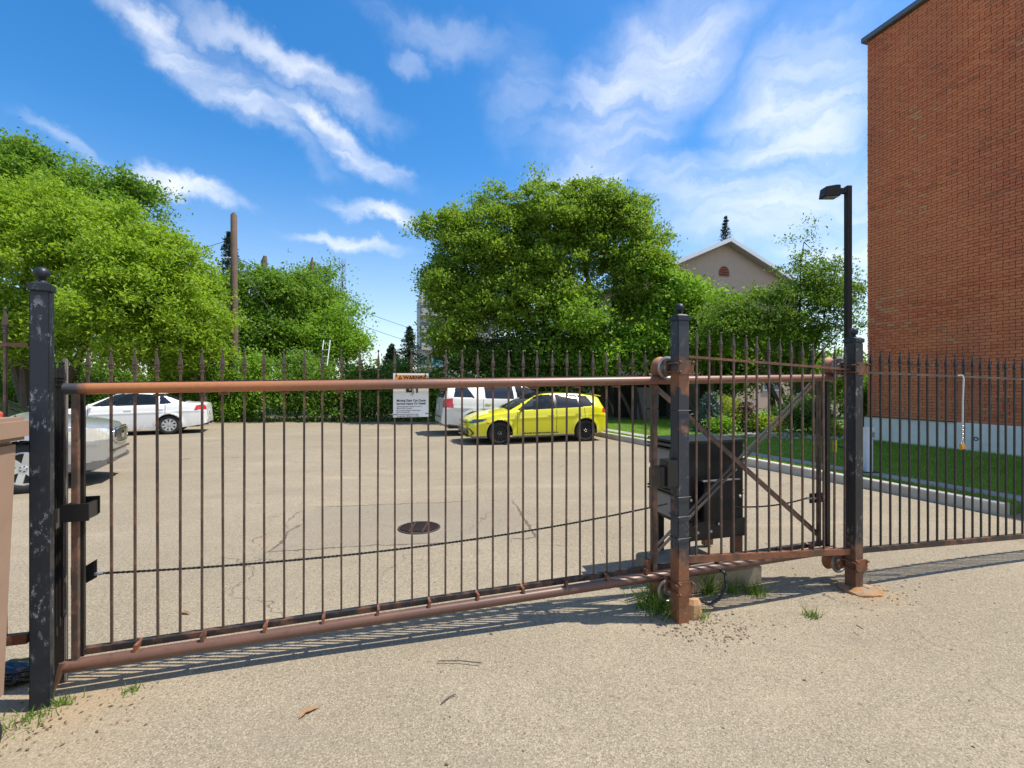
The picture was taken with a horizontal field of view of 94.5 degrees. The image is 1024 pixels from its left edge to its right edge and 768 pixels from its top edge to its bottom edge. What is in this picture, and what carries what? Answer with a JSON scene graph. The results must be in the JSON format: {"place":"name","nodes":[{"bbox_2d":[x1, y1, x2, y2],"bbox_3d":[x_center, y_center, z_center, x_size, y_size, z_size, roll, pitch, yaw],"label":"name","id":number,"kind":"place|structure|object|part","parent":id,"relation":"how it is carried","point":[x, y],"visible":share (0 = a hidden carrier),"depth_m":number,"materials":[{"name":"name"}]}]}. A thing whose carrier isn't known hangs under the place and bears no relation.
{"place":"outdoors","nodes":[
{"label":"outdoors","id":0,"kind":"place"},
{"bbox_2d":[9,409,765,421],"bbox_3d":[-14.000,1.720,26.600,60.000,0.100,10.600,0,0,0],"label":"soil bed","id":1,"kind":"object","parent":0,"point":[272,416],"depth_m":21.67,"materials":[{"name":"soil"}]},
{"bbox_2d":[0,358,18,410],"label":"hedge shrub","id":2,"kind":"object","parent":1,"relation":"on","point":[1,384],"visible":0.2,"depth_m":21.65,"materials":[{"name":"green plant"}]},
{"bbox_2d":[0,366,92,411],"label":"hedge shrub","id":3,"kind":"object","parent":1,"relation":"on","point":[10,404],"visible":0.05,"depth_m":21.47,"materials":[{"name":"green plant"}]},
{"bbox_2d":[56,357,115,408],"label":"hedge shrub","id":4,"kind":"object","parent":1,"relation":"on","point":[78,379],"visible":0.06,"depth_m":21.86,"materials":[{"name":"green plant"}]},
{"bbox_2d":[0,117,192,376],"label":"shaded tree","id":5,"kind":"object","parent":1,"relation":"on","point":[18,153],"visible":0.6,"depth_m":22.90,"materials":[{"name":"green plant"}]},
{"bbox_2d":[83,364,153,404],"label":"hedge shrub","id":6,"kind":"object","parent":1,"relation":"on","point":[119,377],"visible":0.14,"depth_m":21.66,"materials":[{"name":"green plant"}]},
{"bbox_2d":[113,364,217,404],"bbox_3d":[-15.635,0.145,21.993,4.144,3.344,3.712,0,0,0],"label":"hedge shrub","id":7,"kind":"object","parent":1,"relation":"on","point":[151,398],"visible":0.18,"depth_m":21.36,"materials":[{"name":"green plant"}]},
{"bbox_2d":[177,360,258,419],"bbox_3d":[-13.681,0.301,22.457,3.256,3.033,4.284,0,0,37],"label":"hedge shrub","id":8,"kind":"object","parent":1,"relation":"on","point":[212,397],"visible":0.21,"depth_m":21.70,"materials":[{"name":"green plant"}]},
{"bbox_2d":[223,212,238,417],"bbox_3d":[-13.227,-3.174,22.430,0.681,9.949,0.462,0,0,-14],"label":"utility pole","id":9,"kind":"object","parent":1,"relation":"on","point":[233,257],"visible":0.58,"depth_m":22.39,"materials":[{"name":"brown wood"}]},
{"bbox_2d":[238,261,274,318],"bbox_3d":[-12.702,-4.762,23.400,1.869,3.155,0.023,0,0,-12],"label":"power line","id":10,"kind":"object","parent":9,"relation":"attached to","point":[256,290],"visible":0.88,"depth_m":23.41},
{"bbox_2d":[238,259,424,332],"bbox_3d":[-8.425,-5.403,41.600,0.030,1.640,38.233,0,0,16],"label":"power line","id":11,"kind":"object","parent":9,"relation":"attached to","point":[360,310],"visible":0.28,"depth_m":33.72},
{"bbox_2d":[239,274,430,347],"bbox_3d":[-8.425,-4.368,41.599,0.030,2.269,38.234,0,0,16],"label":"power line","id":12,"kind":"object","parent":9,"relation":"attached to","point":[328,312],"visible":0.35,"depth_m":27.86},
{"bbox_2d":[190,285,287,379],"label":"bushy tree","id":13,"kind":"object","parent":1,"relation":"on","point":[252,336],"visible":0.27,"depth_m":24.25,"materials":[{"name":"green plant"}]},
{"bbox_2d":[212,345,297,422],"bbox_3d":[-11.871,-0.030,21.951,3.946,3.687,3.484,0,0,0],"label":"hedge shrub","id":14,"kind":"object","parent":1,"relation":"on","point":[253,372],"visible":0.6,"depth_m":21.45,"materials":[{"name":"green plant"}]},
{"bbox_2d":[261,256,268,411],"bbox_3d":[-14.643,-2.890,28.000,0.480,9.384,0.480,0,0,22],"label":"tree snag","id":15,"kind":"object","parent":1,"relation":"on","point":[265,259],"visible":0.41,"depth_m":27.89,"materials":[{"name":"brown wood"}]},
{"bbox_2d":[218,258,339,413],"bbox_3d":[-13.644,-2.619,26.915,7.195,8.954,6.589,0,0,0],"label":"bushy tree","id":16,"kind":"object","parent":1,"relation":"on","point":[283,300],"visible":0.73,"depth_m":25.64,"materials":[{"name":"green plant"}]},
{"bbox_2d":[248,343,339,419],"bbox_3d":[-10.029,-0.086,22.122,4.217,3.803,2.971,0,0,-18],"label":"hedge shrub","id":17,"kind":"object","parent":1,"relation":"on","point":[294,402],"visible":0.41,"depth_m":21.71,"materials":[{"name":"green plant"}]},
{"bbox_2d":[310,257,314,392],"bbox_3d":[-11.839,-2.848,28.002,0.305,9.299,0.296,0,0,-23],"label":"tree snag","id":18,"kind":"object","parent":1,"relation":"on","point":[311,265],"visible":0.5,"depth_m":27.93,"materials":[{"name":"brown wood"}]},
{"bbox_2d":[264,248,377,373],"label":"bushy tree","id":19,"kind":"object","parent":1,"relation":"on","point":[323,271],"visible":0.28,"depth_m":29.35,"materials":[{"name":"green plant"}]},
{"bbox_2d":[209,415,435,421],"bbox_3d":[-9.486,1.590,21.368,25.085,0.377,1.088,0,0,0],"label":"weed fringe","id":20,"kind":"object","parent":1,"relation":"on","point":[326,417],"visible":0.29,"depth_m":21.32,"materials":[{"name":"plant"}]},
{"bbox_2d":[281,293,381,412],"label":"bushy tree","id":21,"kind":"object","parent":1,"relation":"on","point":[340,334],"visible":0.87,"depth_m":25.77,"materials":[{"name":"green plant"}]},
{"bbox_2d":[290,352,374,422],"bbox_3d":[-8.024,0.152,22.043,4.208,3.333,3.463,0,0,-33],"label":"hedge shrub","id":22,"kind":"object","parent":1,"relation":"on","point":[332,398],"visible":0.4,"depth_m":21.45,"materials":[{"name":"green plant"}]},
{"bbox_2d":[322,340,330,364],"bbox_3d":[-8.480,-1.417,21.525,0.366,1.207,0.471,0,0,0],"label":"ladder","id":23,"kind":"object","parent":22,"relation":"on","point":[326,349],"visible":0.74,"depth_m":21.57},
{"bbox_2d":[326,355,393,421],"bbox_3d":[-6.636,0.224,21.913,3.886,3.179,3.637,0,0,-37],"label":"hedge shrub","id":24,"kind":"object","parent":1,"relation":"on","point":[370,373],"visible":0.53,"depth_m":21.49,"materials":[{"name":"green plant"}]},
{"bbox_2d":[357,350,437,420],"bbox_3d":[-5.111,0.131,21.993,3.869,3.366,3.052,0,0,-25],"label":"hedge shrub","id":25,"kind":"object","parent":1,"relation":"on","point":[401,366],"visible":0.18,"depth_m":21.64,"materials":[{"name":"green plant"}]},
{"bbox_2d":[391,368,458,420],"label":"hedge shrub","id":26,"kind":"object","parent":1,"relation":"on","point":[433,396],"visible":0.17,"depth_m":21.69,"materials":[{"name":"green plant"}]},
{"bbox_2d":[420,320,630,397],"bbox_3d":[1.123,-0.551,21.989,10.852,4.824,4.792,0,0,0],"label":"understorey tree","id":27,"kind":"object","parent":1,"relation":"on","point":[500,349],"visible":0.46,"depth_m":20.94,"materials":[{"name":"green plant"}]},
{"bbox_2d":[399,161,687,416],"bbox_3d":[1.575,-4.255,22.517,13.537,12.369,6.567,0,0,0],"label":"elm tree","id":28,"kind":"object","parent":1,"relation":"on","point":[588,220],"visible":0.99,"depth_m":21.04,"materials":[{"name":"green plant"}]},
{"bbox_2d":[614,375,731,419],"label":"shed","id":29,"kind":"structure","parent":1,"relation":"on","point":[663,406],"depth_m":21.44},
{"bbox_2d":[0,0,915,380],"label":"sky","id":30,"kind":"structure","parent":0,"point":[322,125],"materials":[{"name":"blue"}]},
{"bbox_2d":[0,422,1023,767],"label":"asphalt lot","id":31,"kind":"structure","parent":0,"point":[900,682],"depth_m":3.25,"materials":[{"name":"asphalt"}]},
{"bbox_2d":[0,411,28,741],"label":"dumpster","id":32,"kind":"object","parent":31,"relation":"on","point":[14,428],"visible":1,"depth_m":2.21,"materials":[{"name":"brown plastic"}]},
{"bbox_2d":[4,657,28,686],"bbox_3d":[-2.870,1.649,2.727,0.303,0.102,0.216,0,0,0],"label":"plastic bag","id":33,"kind":"object","parent":31,"relation":"on","point":[16,670],"visible":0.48,"depth_m":2.68,"materials":[{"name":"plastic"}]},
{"bbox_2d":[0,704,59,738],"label":"grass tuft","id":34,"kind":"object","parent":31,"relation":"on","point":[30,715],"visible":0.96,"depth_m":2.39,"materials":[{"name":"plant"}]},
{"bbox_2d":[26,267,58,710],"bbox_3d":[-2.475,0.591,2.504,0.109,2.418,0.094,0,0,-30],"label":"gate post","id":35,"kind":"object","parent":31,"relation":"on","point":[43,519],"visible":0.99,"depth_m":2.47,"materials":[{"name":"metal"}]},
{"bbox_2d":[0,307,28,645],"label":"spear fence","id":36,"kind":"object","parent":35,"relation":"attached to","point":[20,638],"visible":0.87,"depth_m":2.45,"materials":[{"name":"metal"}]},
{"bbox_2d":[54,359,67,683],"bbox_3d":[-2.560,0.828,2.655,0.113,1.944,0.150,0,0,-17],"label":"receiver post","id":37,"kind":"object","parent":31,"relation":"on","point":[61,530],"visible":0.73,"depth_m":2.65,"materials":[{"name":"metal"}]},
{"bbox_2d":[44,689,84,713],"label":"grass tuft","id":38,"kind":"object","parent":31,"relation":"on","point":[61,701],"visible":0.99,"depth_m":2.50,"materials":[{"name":"plant"}]},
{"bbox_2d":[1,397,128,493],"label":"suv car","id":39,"kind":"object","parent":31,"relation":"on","point":[97,444],"visible":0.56,"depth_m":7.88,"materials":[{"name":"silver metal"}]},
{"bbox_2d":[116,682,144,698],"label":"grass tuft","id":40,"kind":"object","parent":31,"relation":"on","point":[132,689],"visible":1,"depth_m":2.62,"materials":[{"name":"plant"}]},
{"bbox_2d":[68,393,213,433],"bbox_3d":[-13.003,0.973,16.188,4.670,1.453,2.144,0,0,-25],"label":"sedan car","id":41,"kind":"object","parent":31,"relation":"on","point":[168,413],"visible":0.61,"depth_m":15.91,"materials":[{"name":"white paint"}]},
{"bbox_3d":[-12.920,1.067,15.263,1.166,0.687,0.050,0,0,-25],"label":"front door","id":42,"kind":"part","parent":41,"relation":"part of","materials":[{"name":"white paint"}]},
{"bbox_3d":[-12.003,1.054,15.689,0.826,0.709,0.051,0,0,-25],"label":"rear door","id":43,"kind":"part","parent":41,"relation":"part of","materials":[{"name":"white paint"}]},
{"bbox_3d":[-11.693,0.532,15.997,0.352,0.284,0.229,0,0,-25],"label":"quarter window","id":44,"kind":"part","parent":41,"relation":"part of","materials":[{"name":"black glass"}]},
{"bbox_2d":[304,706,319,712],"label":"dry leaf","id":45,"kind":"object","parent":31,"relation":"on","point":[308,709],"visible":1,"depth_m":2.46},
{"bbox_2d":[398,521,439,534],"bbox_3d":[-1.105,1.727,5.641,0.500,0.070,0.500,0,0,0],"label":"manhole cover","id":46,"kind":"object","parent":31,"relation":"on","point":[420,527],"visible":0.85,"depth_m":5.59,"materials":[{"name":"metal"}]},
{"bbox_2d":[438,660,480,662],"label":"twig","id":47,"kind":"object","parent":31,"relation":"on","point":[460,660],"visible":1,"depth_m":2.90,"materials":[{"name":"wood"}]},
{"bbox_2d":[435,387,535,428],"bbox_3d":[-0.090,0.814,16.882,5.125,1.773,2.364,0,0,-17],"label":"suv car","id":48,"kind":"object","parent":31,"relation":"on","point":[469,403],"visible":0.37,"depth_m":15.62,"materials":[{"name":"white paint"}]},
{"bbox_3d":[-1.588,0.283,15.570,0.704,0.371,0.258,0,0,-17],"label":"quarter window","id":49,"kind":"part","parent":48,"relation":"part of","materials":[{"name":"black glass"}]},
{"bbox_3d":[-0.440,0.284,15.914,0.990,0.447,0.259,0,0,-17],"label":"rear window","id":50,"kind":"part","parent":48,"relation":"part of","materials":[{"name":"black glass"}]},
{"bbox_3d":[-0.408,0.925,15.766,1.102,0.852,0.058,0,0,-17],"label":"rear door","id":51,"kind":"part","parent":48,"relation":"part of","materials":[{"name":"white paint"}]},
{"bbox_3d":[0.683,0.933,16.092,1.146,0.803,0.055,0,0,-17],"label":"front door","id":52,"kind":"part","parent":48,"relation":"part of","materials":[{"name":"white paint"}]},
{"bbox_2d":[0,440,977,764],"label":"leaf litter","id":53,"kind":"object","parent":31,"relation":"on","point":[462,630],"visible":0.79,"depth_m":2.69,"materials":[{"name":"plant"}]},
{"bbox_2d":[0,508,1012,767],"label":"loose grit","id":54,"kind":"object","parent":31,"relation":"on","point":[510,666],"visible":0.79,"depth_m":3.22,"materials":[{"name":"gravel"}]},
{"bbox_2d":[458,391,605,444],"bbox_3d":[0.615,0.955,14.436,4.315,1.490,2.164,0,0,-17],"label":"hatchback car","id":55,"kind":"object","parent":31,"relation":"on","point":[515,419],"visible":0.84,"depth_m":13.75,"materials":[{"name":"yellow paint"}]},
{"bbox_3d":[0.221,1.069,15.237,1.176,0.678,0.043,0,0,-17],"label":"front door","id":56,"kind":"part","parent":55,"relation":"part of","materials":[{"name":"yellow paint"}]},
{"bbox_3d":[0.727,1.069,13.547,1.176,0.678,0.050,0,0,-17],"label":"front door","id":57,"kind":"part","parent":55,"relation":"part of","materials":[{"name":"yellow paint"}]},
{"bbox_3d":[1.187,0.511,15.367,0.704,0.393,0.263,0,0,-17],"label":"rear window","id":58,"kind":"part","parent":55,"relation":"part of","materials":[{"name":"black glass"}]},
{"bbox_3d":[1.605,0.511,13.973,0.704,0.393,0.263,0,0,-17],"label":"rear window","id":59,"kind":"part","parent":55,"relation":"part of","materials":[{"name":"black glass"}]},
{"bbox_3d":[1.723,1.049,13.847,0.876,0.704,0.048,0,0,-16],"label":"rear door","id":60,"kind":"part","parent":55,"relation":"part of","materials":[{"name":"yellow paint"}]},
{"bbox_3d":[2.194,0.508,14.153,0.440,0.351,0.268,0,0,-17],"label":"quarter window","id":61,"kind":"part","parent":55,"relation":"part of","materials":[{"name":"black glass"}]},
{"bbox_2d":[650,303,694,623],"bbox_3d":[1.173,0.625,3.564,0.270,2.441,0.333,0,0,-17],"label":"gate post","id":62,"kind":"object","parent":31,"relation":"on","point":[676,367],"visible":0.96,"depth_m":3.46,"materials":[{"name":"metal"}]},
{"bbox_2d":[54,348,836,691],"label":"sliding gate","id":63,"kind":"structure","parent":62,"relation":"attached to","point":[80,510],"depth_m":3.07,"materials":[{"name":"metal"}]},
{"bbox_2d":[393,373,428,416],"bbox_3d":[-0.675,0.075,3.165,0.232,0.292,0.009,0,0,-17],"label":"warning sign","id":64,"kind":"object","parent":63,"relation":"attached to","point":[410,402],"visible":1,"depth_m":3.17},
{"bbox_2d":[702,568,727,605],"bbox_3d":[1.602,1.588,3.709,0.250,0.256,0.131,0,0,-41],"label":"cable hose","id":65,"kind":"object","parent":63,"relation":"attached to","point":[719,598],"visible":0.99,"depth_m":3.68,"materials":[{"name":"rubber"}]},
{"bbox_2d":[689,329,850,562],"bbox_3d":[2.070,0.513,3.760,1.644,1.849,0.038,0,0,-17],"label":"spear fence","id":66,"kind":"object","parent":62,"relation":"attached to","point":[721,556],"visible":1,"depth_m":3.76,"materials":[{"name":"metal"}]},
{"bbox_2d":[622,567,729,621],"bbox_3d":[1.191,1.615,3.671,0.663,0.260,0.747,0,0,-37],"label":"grass tuft","id":67,"kind":"object","parent":31,"relation":"on","point":[655,603],"visible":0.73,"depth_m":3.63,"materials":[{"name":"plant"}]},
{"bbox_2d":[689,596,701,619],"bbox_3d":[1.361,1.701,3.563,0.146,0.190,0.118,3,-1,-23],"label":"broken stone","id":68,"kind":"object","parent":31,"relation":"on","point":[694,602],"visible":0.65,"depth_m":3.51,"materials":[{"name":"stone"}]},
{"bbox_2d":[636,544,760,593],"bbox_3d":[1.672,1.665,4.292,0.900,0.170,0.600,0,0,-17],"label":"concrete pad","id":69,"kind":"object","parent":31,"relation":"on","point":[751,574],"visible":0.43,"depth_m":4.10,"materials":[{"name":"concrete"}]},
{"bbox_2d":[647,434,744,566],"bbox_3d":[1.677,1.026,4.279,0.830,1.069,0.605,0,0,-17],"label":"gate operator","id":70,"kind":"object","parent":69,"relation":"on","point":[663,451],"visible":0.48,"depth_m":4.12,"materials":[{"name":"black metal"}]},
{"bbox_2d":[658,552,742,597],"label":"grass tuft","id":71,"kind":"object","parent":31,"relation":"on","point":[711,589],"visible":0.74,"depth_m":3.91,"materials":[{"name":"plant"}]},
{"bbox_2d":[696,602,710,621],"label":"grass tuft","id":72,"kind":"object","parent":31,"relation":"on","point":[703,615],"visible":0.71,"depth_m":3.51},
{"bbox_2d":[719,576,743,595],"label":"grass tuft","id":73,"kind":"object","parent":31,"relation":"on","point":[732,588],"visible":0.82,"depth_m":3.96,"materials":[{"name":"plant"}]},
{"bbox_2d":[739,577,790,598],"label":"grass tuft","id":74,"kind":"object","parent":31,"relation":"on","point":[759,591],"visible":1,"depth_m":3.93,"materials":[{"name":"plant"}]},
{"bbox_2d":[594,432,1009,515],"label":"kerb","id":75,"kind":"structure","parent":31,"relation":"on","point":[762,464],"depth_m":7.30,"materials":[{"name":"concrete"}]},
{"bbox_2d":[797,601,827,619],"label":"grass tuft","id":76,"kind":"object","parent":31,"relation":"on","point":[812,615],"visible":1,"depth_m":3.54,"materials":[{"name":"plant"}]},
{"bbox_2d":[821,327,883,597],"bbox_3d":[2.919,0.677,4.040,0.330,2.313,0.429,0,0,-17],"label":"gate post","id":77,"kind":"object","parent":31,"relation":"on","point":[854,565],"visible":0.81,"depth_m":3.98,"materials":[{"name":"metal"}]},
{"bbox_2d":[863,350,1023,552],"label":"spear fence","id":78,"kind":"object","parent":77,"relation":"attached to","point":[972,539],"visible":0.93,"depth_m":4.28,"materials":[{"name":"metal"}]},
{"bbox_2d":[213,391,866,416],"bbox_3d":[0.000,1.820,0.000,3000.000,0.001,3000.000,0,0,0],"label":"ground","id":79,"kind":"structure","parent":0,"point":[758,408],"depth_m":35.18,"materials":[{"name":"soil"}]},
{"bbox_2d":[0,158,227,410],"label":"lime green tree","id":80,"kind":"object","parent":79,"relation":"on","point":[111,268],"visible":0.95,"depth_m":17.30,"materials":[{"name":"green plant"}]},
{"bbox_2d":[118,254,253,401],"bbox_3d":[-13.765,-1.917,20.245,4.841,7.459,5.203,0,0,0],"label":"lime green tree","id":81,"kind":"object","parent":79,"relation":"on","point":[220,318],"visible":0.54,"depth_m":20.08,"materials":[{"name":"green plant"}]},
{"bbox_2d":[216,231,248,367],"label":"spruce tree","id":82,"kind":"object","parent":79,"relation":"on","point":[225,248],"visible":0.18,"depth_m":33.83,"materials":[{"name":"green plant"}]},
{"bbox_2d":[339,259,348,374],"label":"bare tree","id":83,"kind":"object","parent":79,"relation":"on","point":[342,285],"visible":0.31,"depth_m":31.97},
{"bbox_2d":[380,343,406,377],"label":"spruce tree","id":84,"kind":"object","parent":79,"relation":"on","point":[389,354],"visible":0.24,"depth_m":37.71,"materials":[{"name":"green plant"}]},
{"bbox_2d":[397,325,425,372],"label":"spruce tree","id":85,"kind":"object","parent":79,"relation":"on","point":[409,343],"visible":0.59,"depth_m":39.76,"materials":[{"name":"green plant"}]},
{"bbox_2d":[0,348,867,402],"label":"woods","id":86,"kind":"object","parent":79,"relation":"on","point":[317,366],"visible":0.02,"depth_m":45.99,"materials":[{"name":"green plant"}]},
{"bbox_2d":[417,294,497,377],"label":"apartment tower","id":87,"kind":"structure","parent":79,"relation":"on","point":[420,314],"depth_m":83.02,"materials":[{"name":"grey glass"}]},
{"bbox_2d":[560,237,806,408],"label":"gabled house","id":88,"kind":"structure","parent":79,"relation":"on","point":[731,261],"depth_m":34.21,"materials":[{"name":"beige paint"}]},
{"bbox_2d":[763,371,781,390],"bbox_3d":[19.335,-0.300,35.167,1.700,1.600,0.090,0,0,-17],"label":"window","id":89,"kind":"structure","parent":88,"relation":"in","point":[776,387],"depth_m":35.14,"materials":[{"name":"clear glass"}]},
{"bbox_2d":[717,215,731,241],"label":"spruce tree","id":90,"kind":"object","parent":79,"relation":"on","point":[724,227],"visible":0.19,"depth_m":47.98,"materials":[{"name":"green plant"}]},
{"bbox_2d":[604,431,1020,514],"bbox_3d":[3.598,1.685,14.096,0.298,0.230,16.908,0,0,-21],"label":"lawn strip","id":91,"kind":"object","parent":79,"relation":"on","point":[1018,507],"visible":0.15,"depth_m":6.20,"materials":[{"name":"plant"}]},
{"bbox_2d":[861,0,1023,456],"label":"brick building","id":92,"kind":"structure","parent":79,"relation":"on","point":[945,177],"depth_m":11.57,"materials":[{"name":"brick"}]},
{"bbox_2d":[958,375,965,449],"bbox_3d":[4.045,0.254,4.267,0.058,0.673,0.044,0,0,-14],"label":"pipe","id":93,"kind":"object","parent":92,"relation":"attached to","point":[962,446],"visible":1,"depth_m":4.25,"materials":[{"name":"metal"}]},
{"bbox_2d":[602,411,1020,502],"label":"lawn","id":94,"kind":"structure","parent":0,"point":[841,419],"depth_m":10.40,"materials":[{"name":"plant"}]},
{"bbox_2d":[518,282,655,419],"bbox_3d":[3.539,-1.307,20.645,6.596,6.295,4.506,0,0,0],"label":"understorey tree","id":95,"kind":"object","parent":94,"relation":"on","point":[594,325],"visible":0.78,"depth_m":20.06,"materials":[{"name":"green plant"}]},
{"bbox_2d":[609,254,761,418],"bbox_3d":[7.460,-1.918,20.088,6.709,7.557,5.293,0,0,0],"label":"maple tree","id":96,"kind":"object","parent":94,"relation":"on","point":[674,289],"visible":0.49,"depth_m":19.51,"materials":[{"name":"green plant"}]},
{"bbox_2d":[689,391,729,432],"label":"spruce tree","id":97,"kind":"object","parent":94,"relation":"on","point":[714,408],"visible":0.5,"depth_m":15.46,"materials":[{"name":"green plant"}]},
{"bbox_2d":[698,413,741,433],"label":"garden shrub","id":98,"kind":"object","parent":94,"relation":"on","point":[715,424],"visible":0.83,"depth_m":14.75,"materials":[{"name":"green plant"}]},
{"bbox_2d":[715,392,753,429],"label":"garden shrub","id":99,"kind":"object","parent":94,"relation":"on","point":[728,406],"visible":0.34,"depth_m":15.71,"materials":[{"name":"green plant"}]},
{"bbox_2d":[726,398,766,431],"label":"garden shrub","id":100,"kind":"object","parent":94,"relation":"on","point":[742,405],"visible":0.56,"depth_m":15.37,"materials":[{"name":"green plant"}]},
{"bbox_2d":[739,408,776,431],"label":"garden shrub","id":101,"kind":"object","parent":94,"relation":"on","point":[750,421],"visible":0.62,"depth_m":15.14,"materials":[{"name":"green plant"}]},
{"bbox_2d":[749,410,788,433],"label":"garden shrub","id":102,"kind":"object","parent":94,"relation":"on","point":[765,425],"visible":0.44,"depth_m":15.00,"materials":[{"name":"green plant"}]},
{"bbox_2d":[700,427,843,439],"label":"rock mulch","id":103,"kind":"object","parent":94,"relation":"on","point":[784,432],"visible":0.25,"depth_m":14.35,"materials":[{"name":"stone"}]},
{"bbox_2d":[689,213,867,425],"bbox_3d":[9.905,-2.419,17.734,7.400,8.254,4.133,0,0,0],"label":"garden tree","id":104,"kind":"object","parent":94,"relation":"on","point":[738,318],"visible":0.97,"depth_m":17.16,"materials":[{"name":"green plant"}]},
{"bbox_2d":[689,306,868,416],"bbox_3d":[12.673,-0.958,22.246,10.109,5.617,5.730,0,0,0],"label":"garden tree","id":105,"kind":"object","parent":94,"relation":"on","point":[740,370],"visible":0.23,"depth_m":21.17,"materials":[{"name":"green plant"}]},
{"bbox_2d":[762,390,843,433],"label":"garden shrub","id":106,"kind":"object","parent":94,"relation":"on","point":[797,413],"visible":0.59,"depth_m":14.78,"materials":[{"name":"green plant"}]},
{"bbox_2d":[804,414,843,436],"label":"garden shrub","id":107,"kind":"object","parent":94,"relation":"on","point":[838,428],"visible":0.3,"depth_m":14.07,"materials":[{"name":"green plant"}]},
{"bbox_2d":[819,184,851,447],"bbox_3d":[7.976,-1.637,11.600,0.788,6.414,0.280,0,0,0],"label":"lamp post","id":108,"kind":"object","parent":94,"relation":"on","point":[831,192],"visible":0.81,"depth_m":11.54,"materials":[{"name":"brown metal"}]},
{"bbox_2d":[836,379,868,428],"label":"garden shrub","id":109,"kind":"object","parent":94,"relation":"on","point":[865,400],"visible":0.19,"depth_m":15.73,"materials":[{"name":"green plant"}]},
{"bbox_2d":[605,429,1020,501],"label":"sidewalk","id":110,"kind":"structure","parent":0,"point":[950,486],"depth_m":7.81,"materials":[{"name":"concrete"}]},
{"bbox_2d":[863,427,878,472],"bbox_3d":[6.279,1.177,8.372,0.300,0.825,0.200,0,0,0],"label":"service post","id":111,"kind":"object","parent":110,"relation":"on","point":[866,449],"visible":0.65,"depth_m":8.31,"materials":[{"name":"metal"}]}
]}

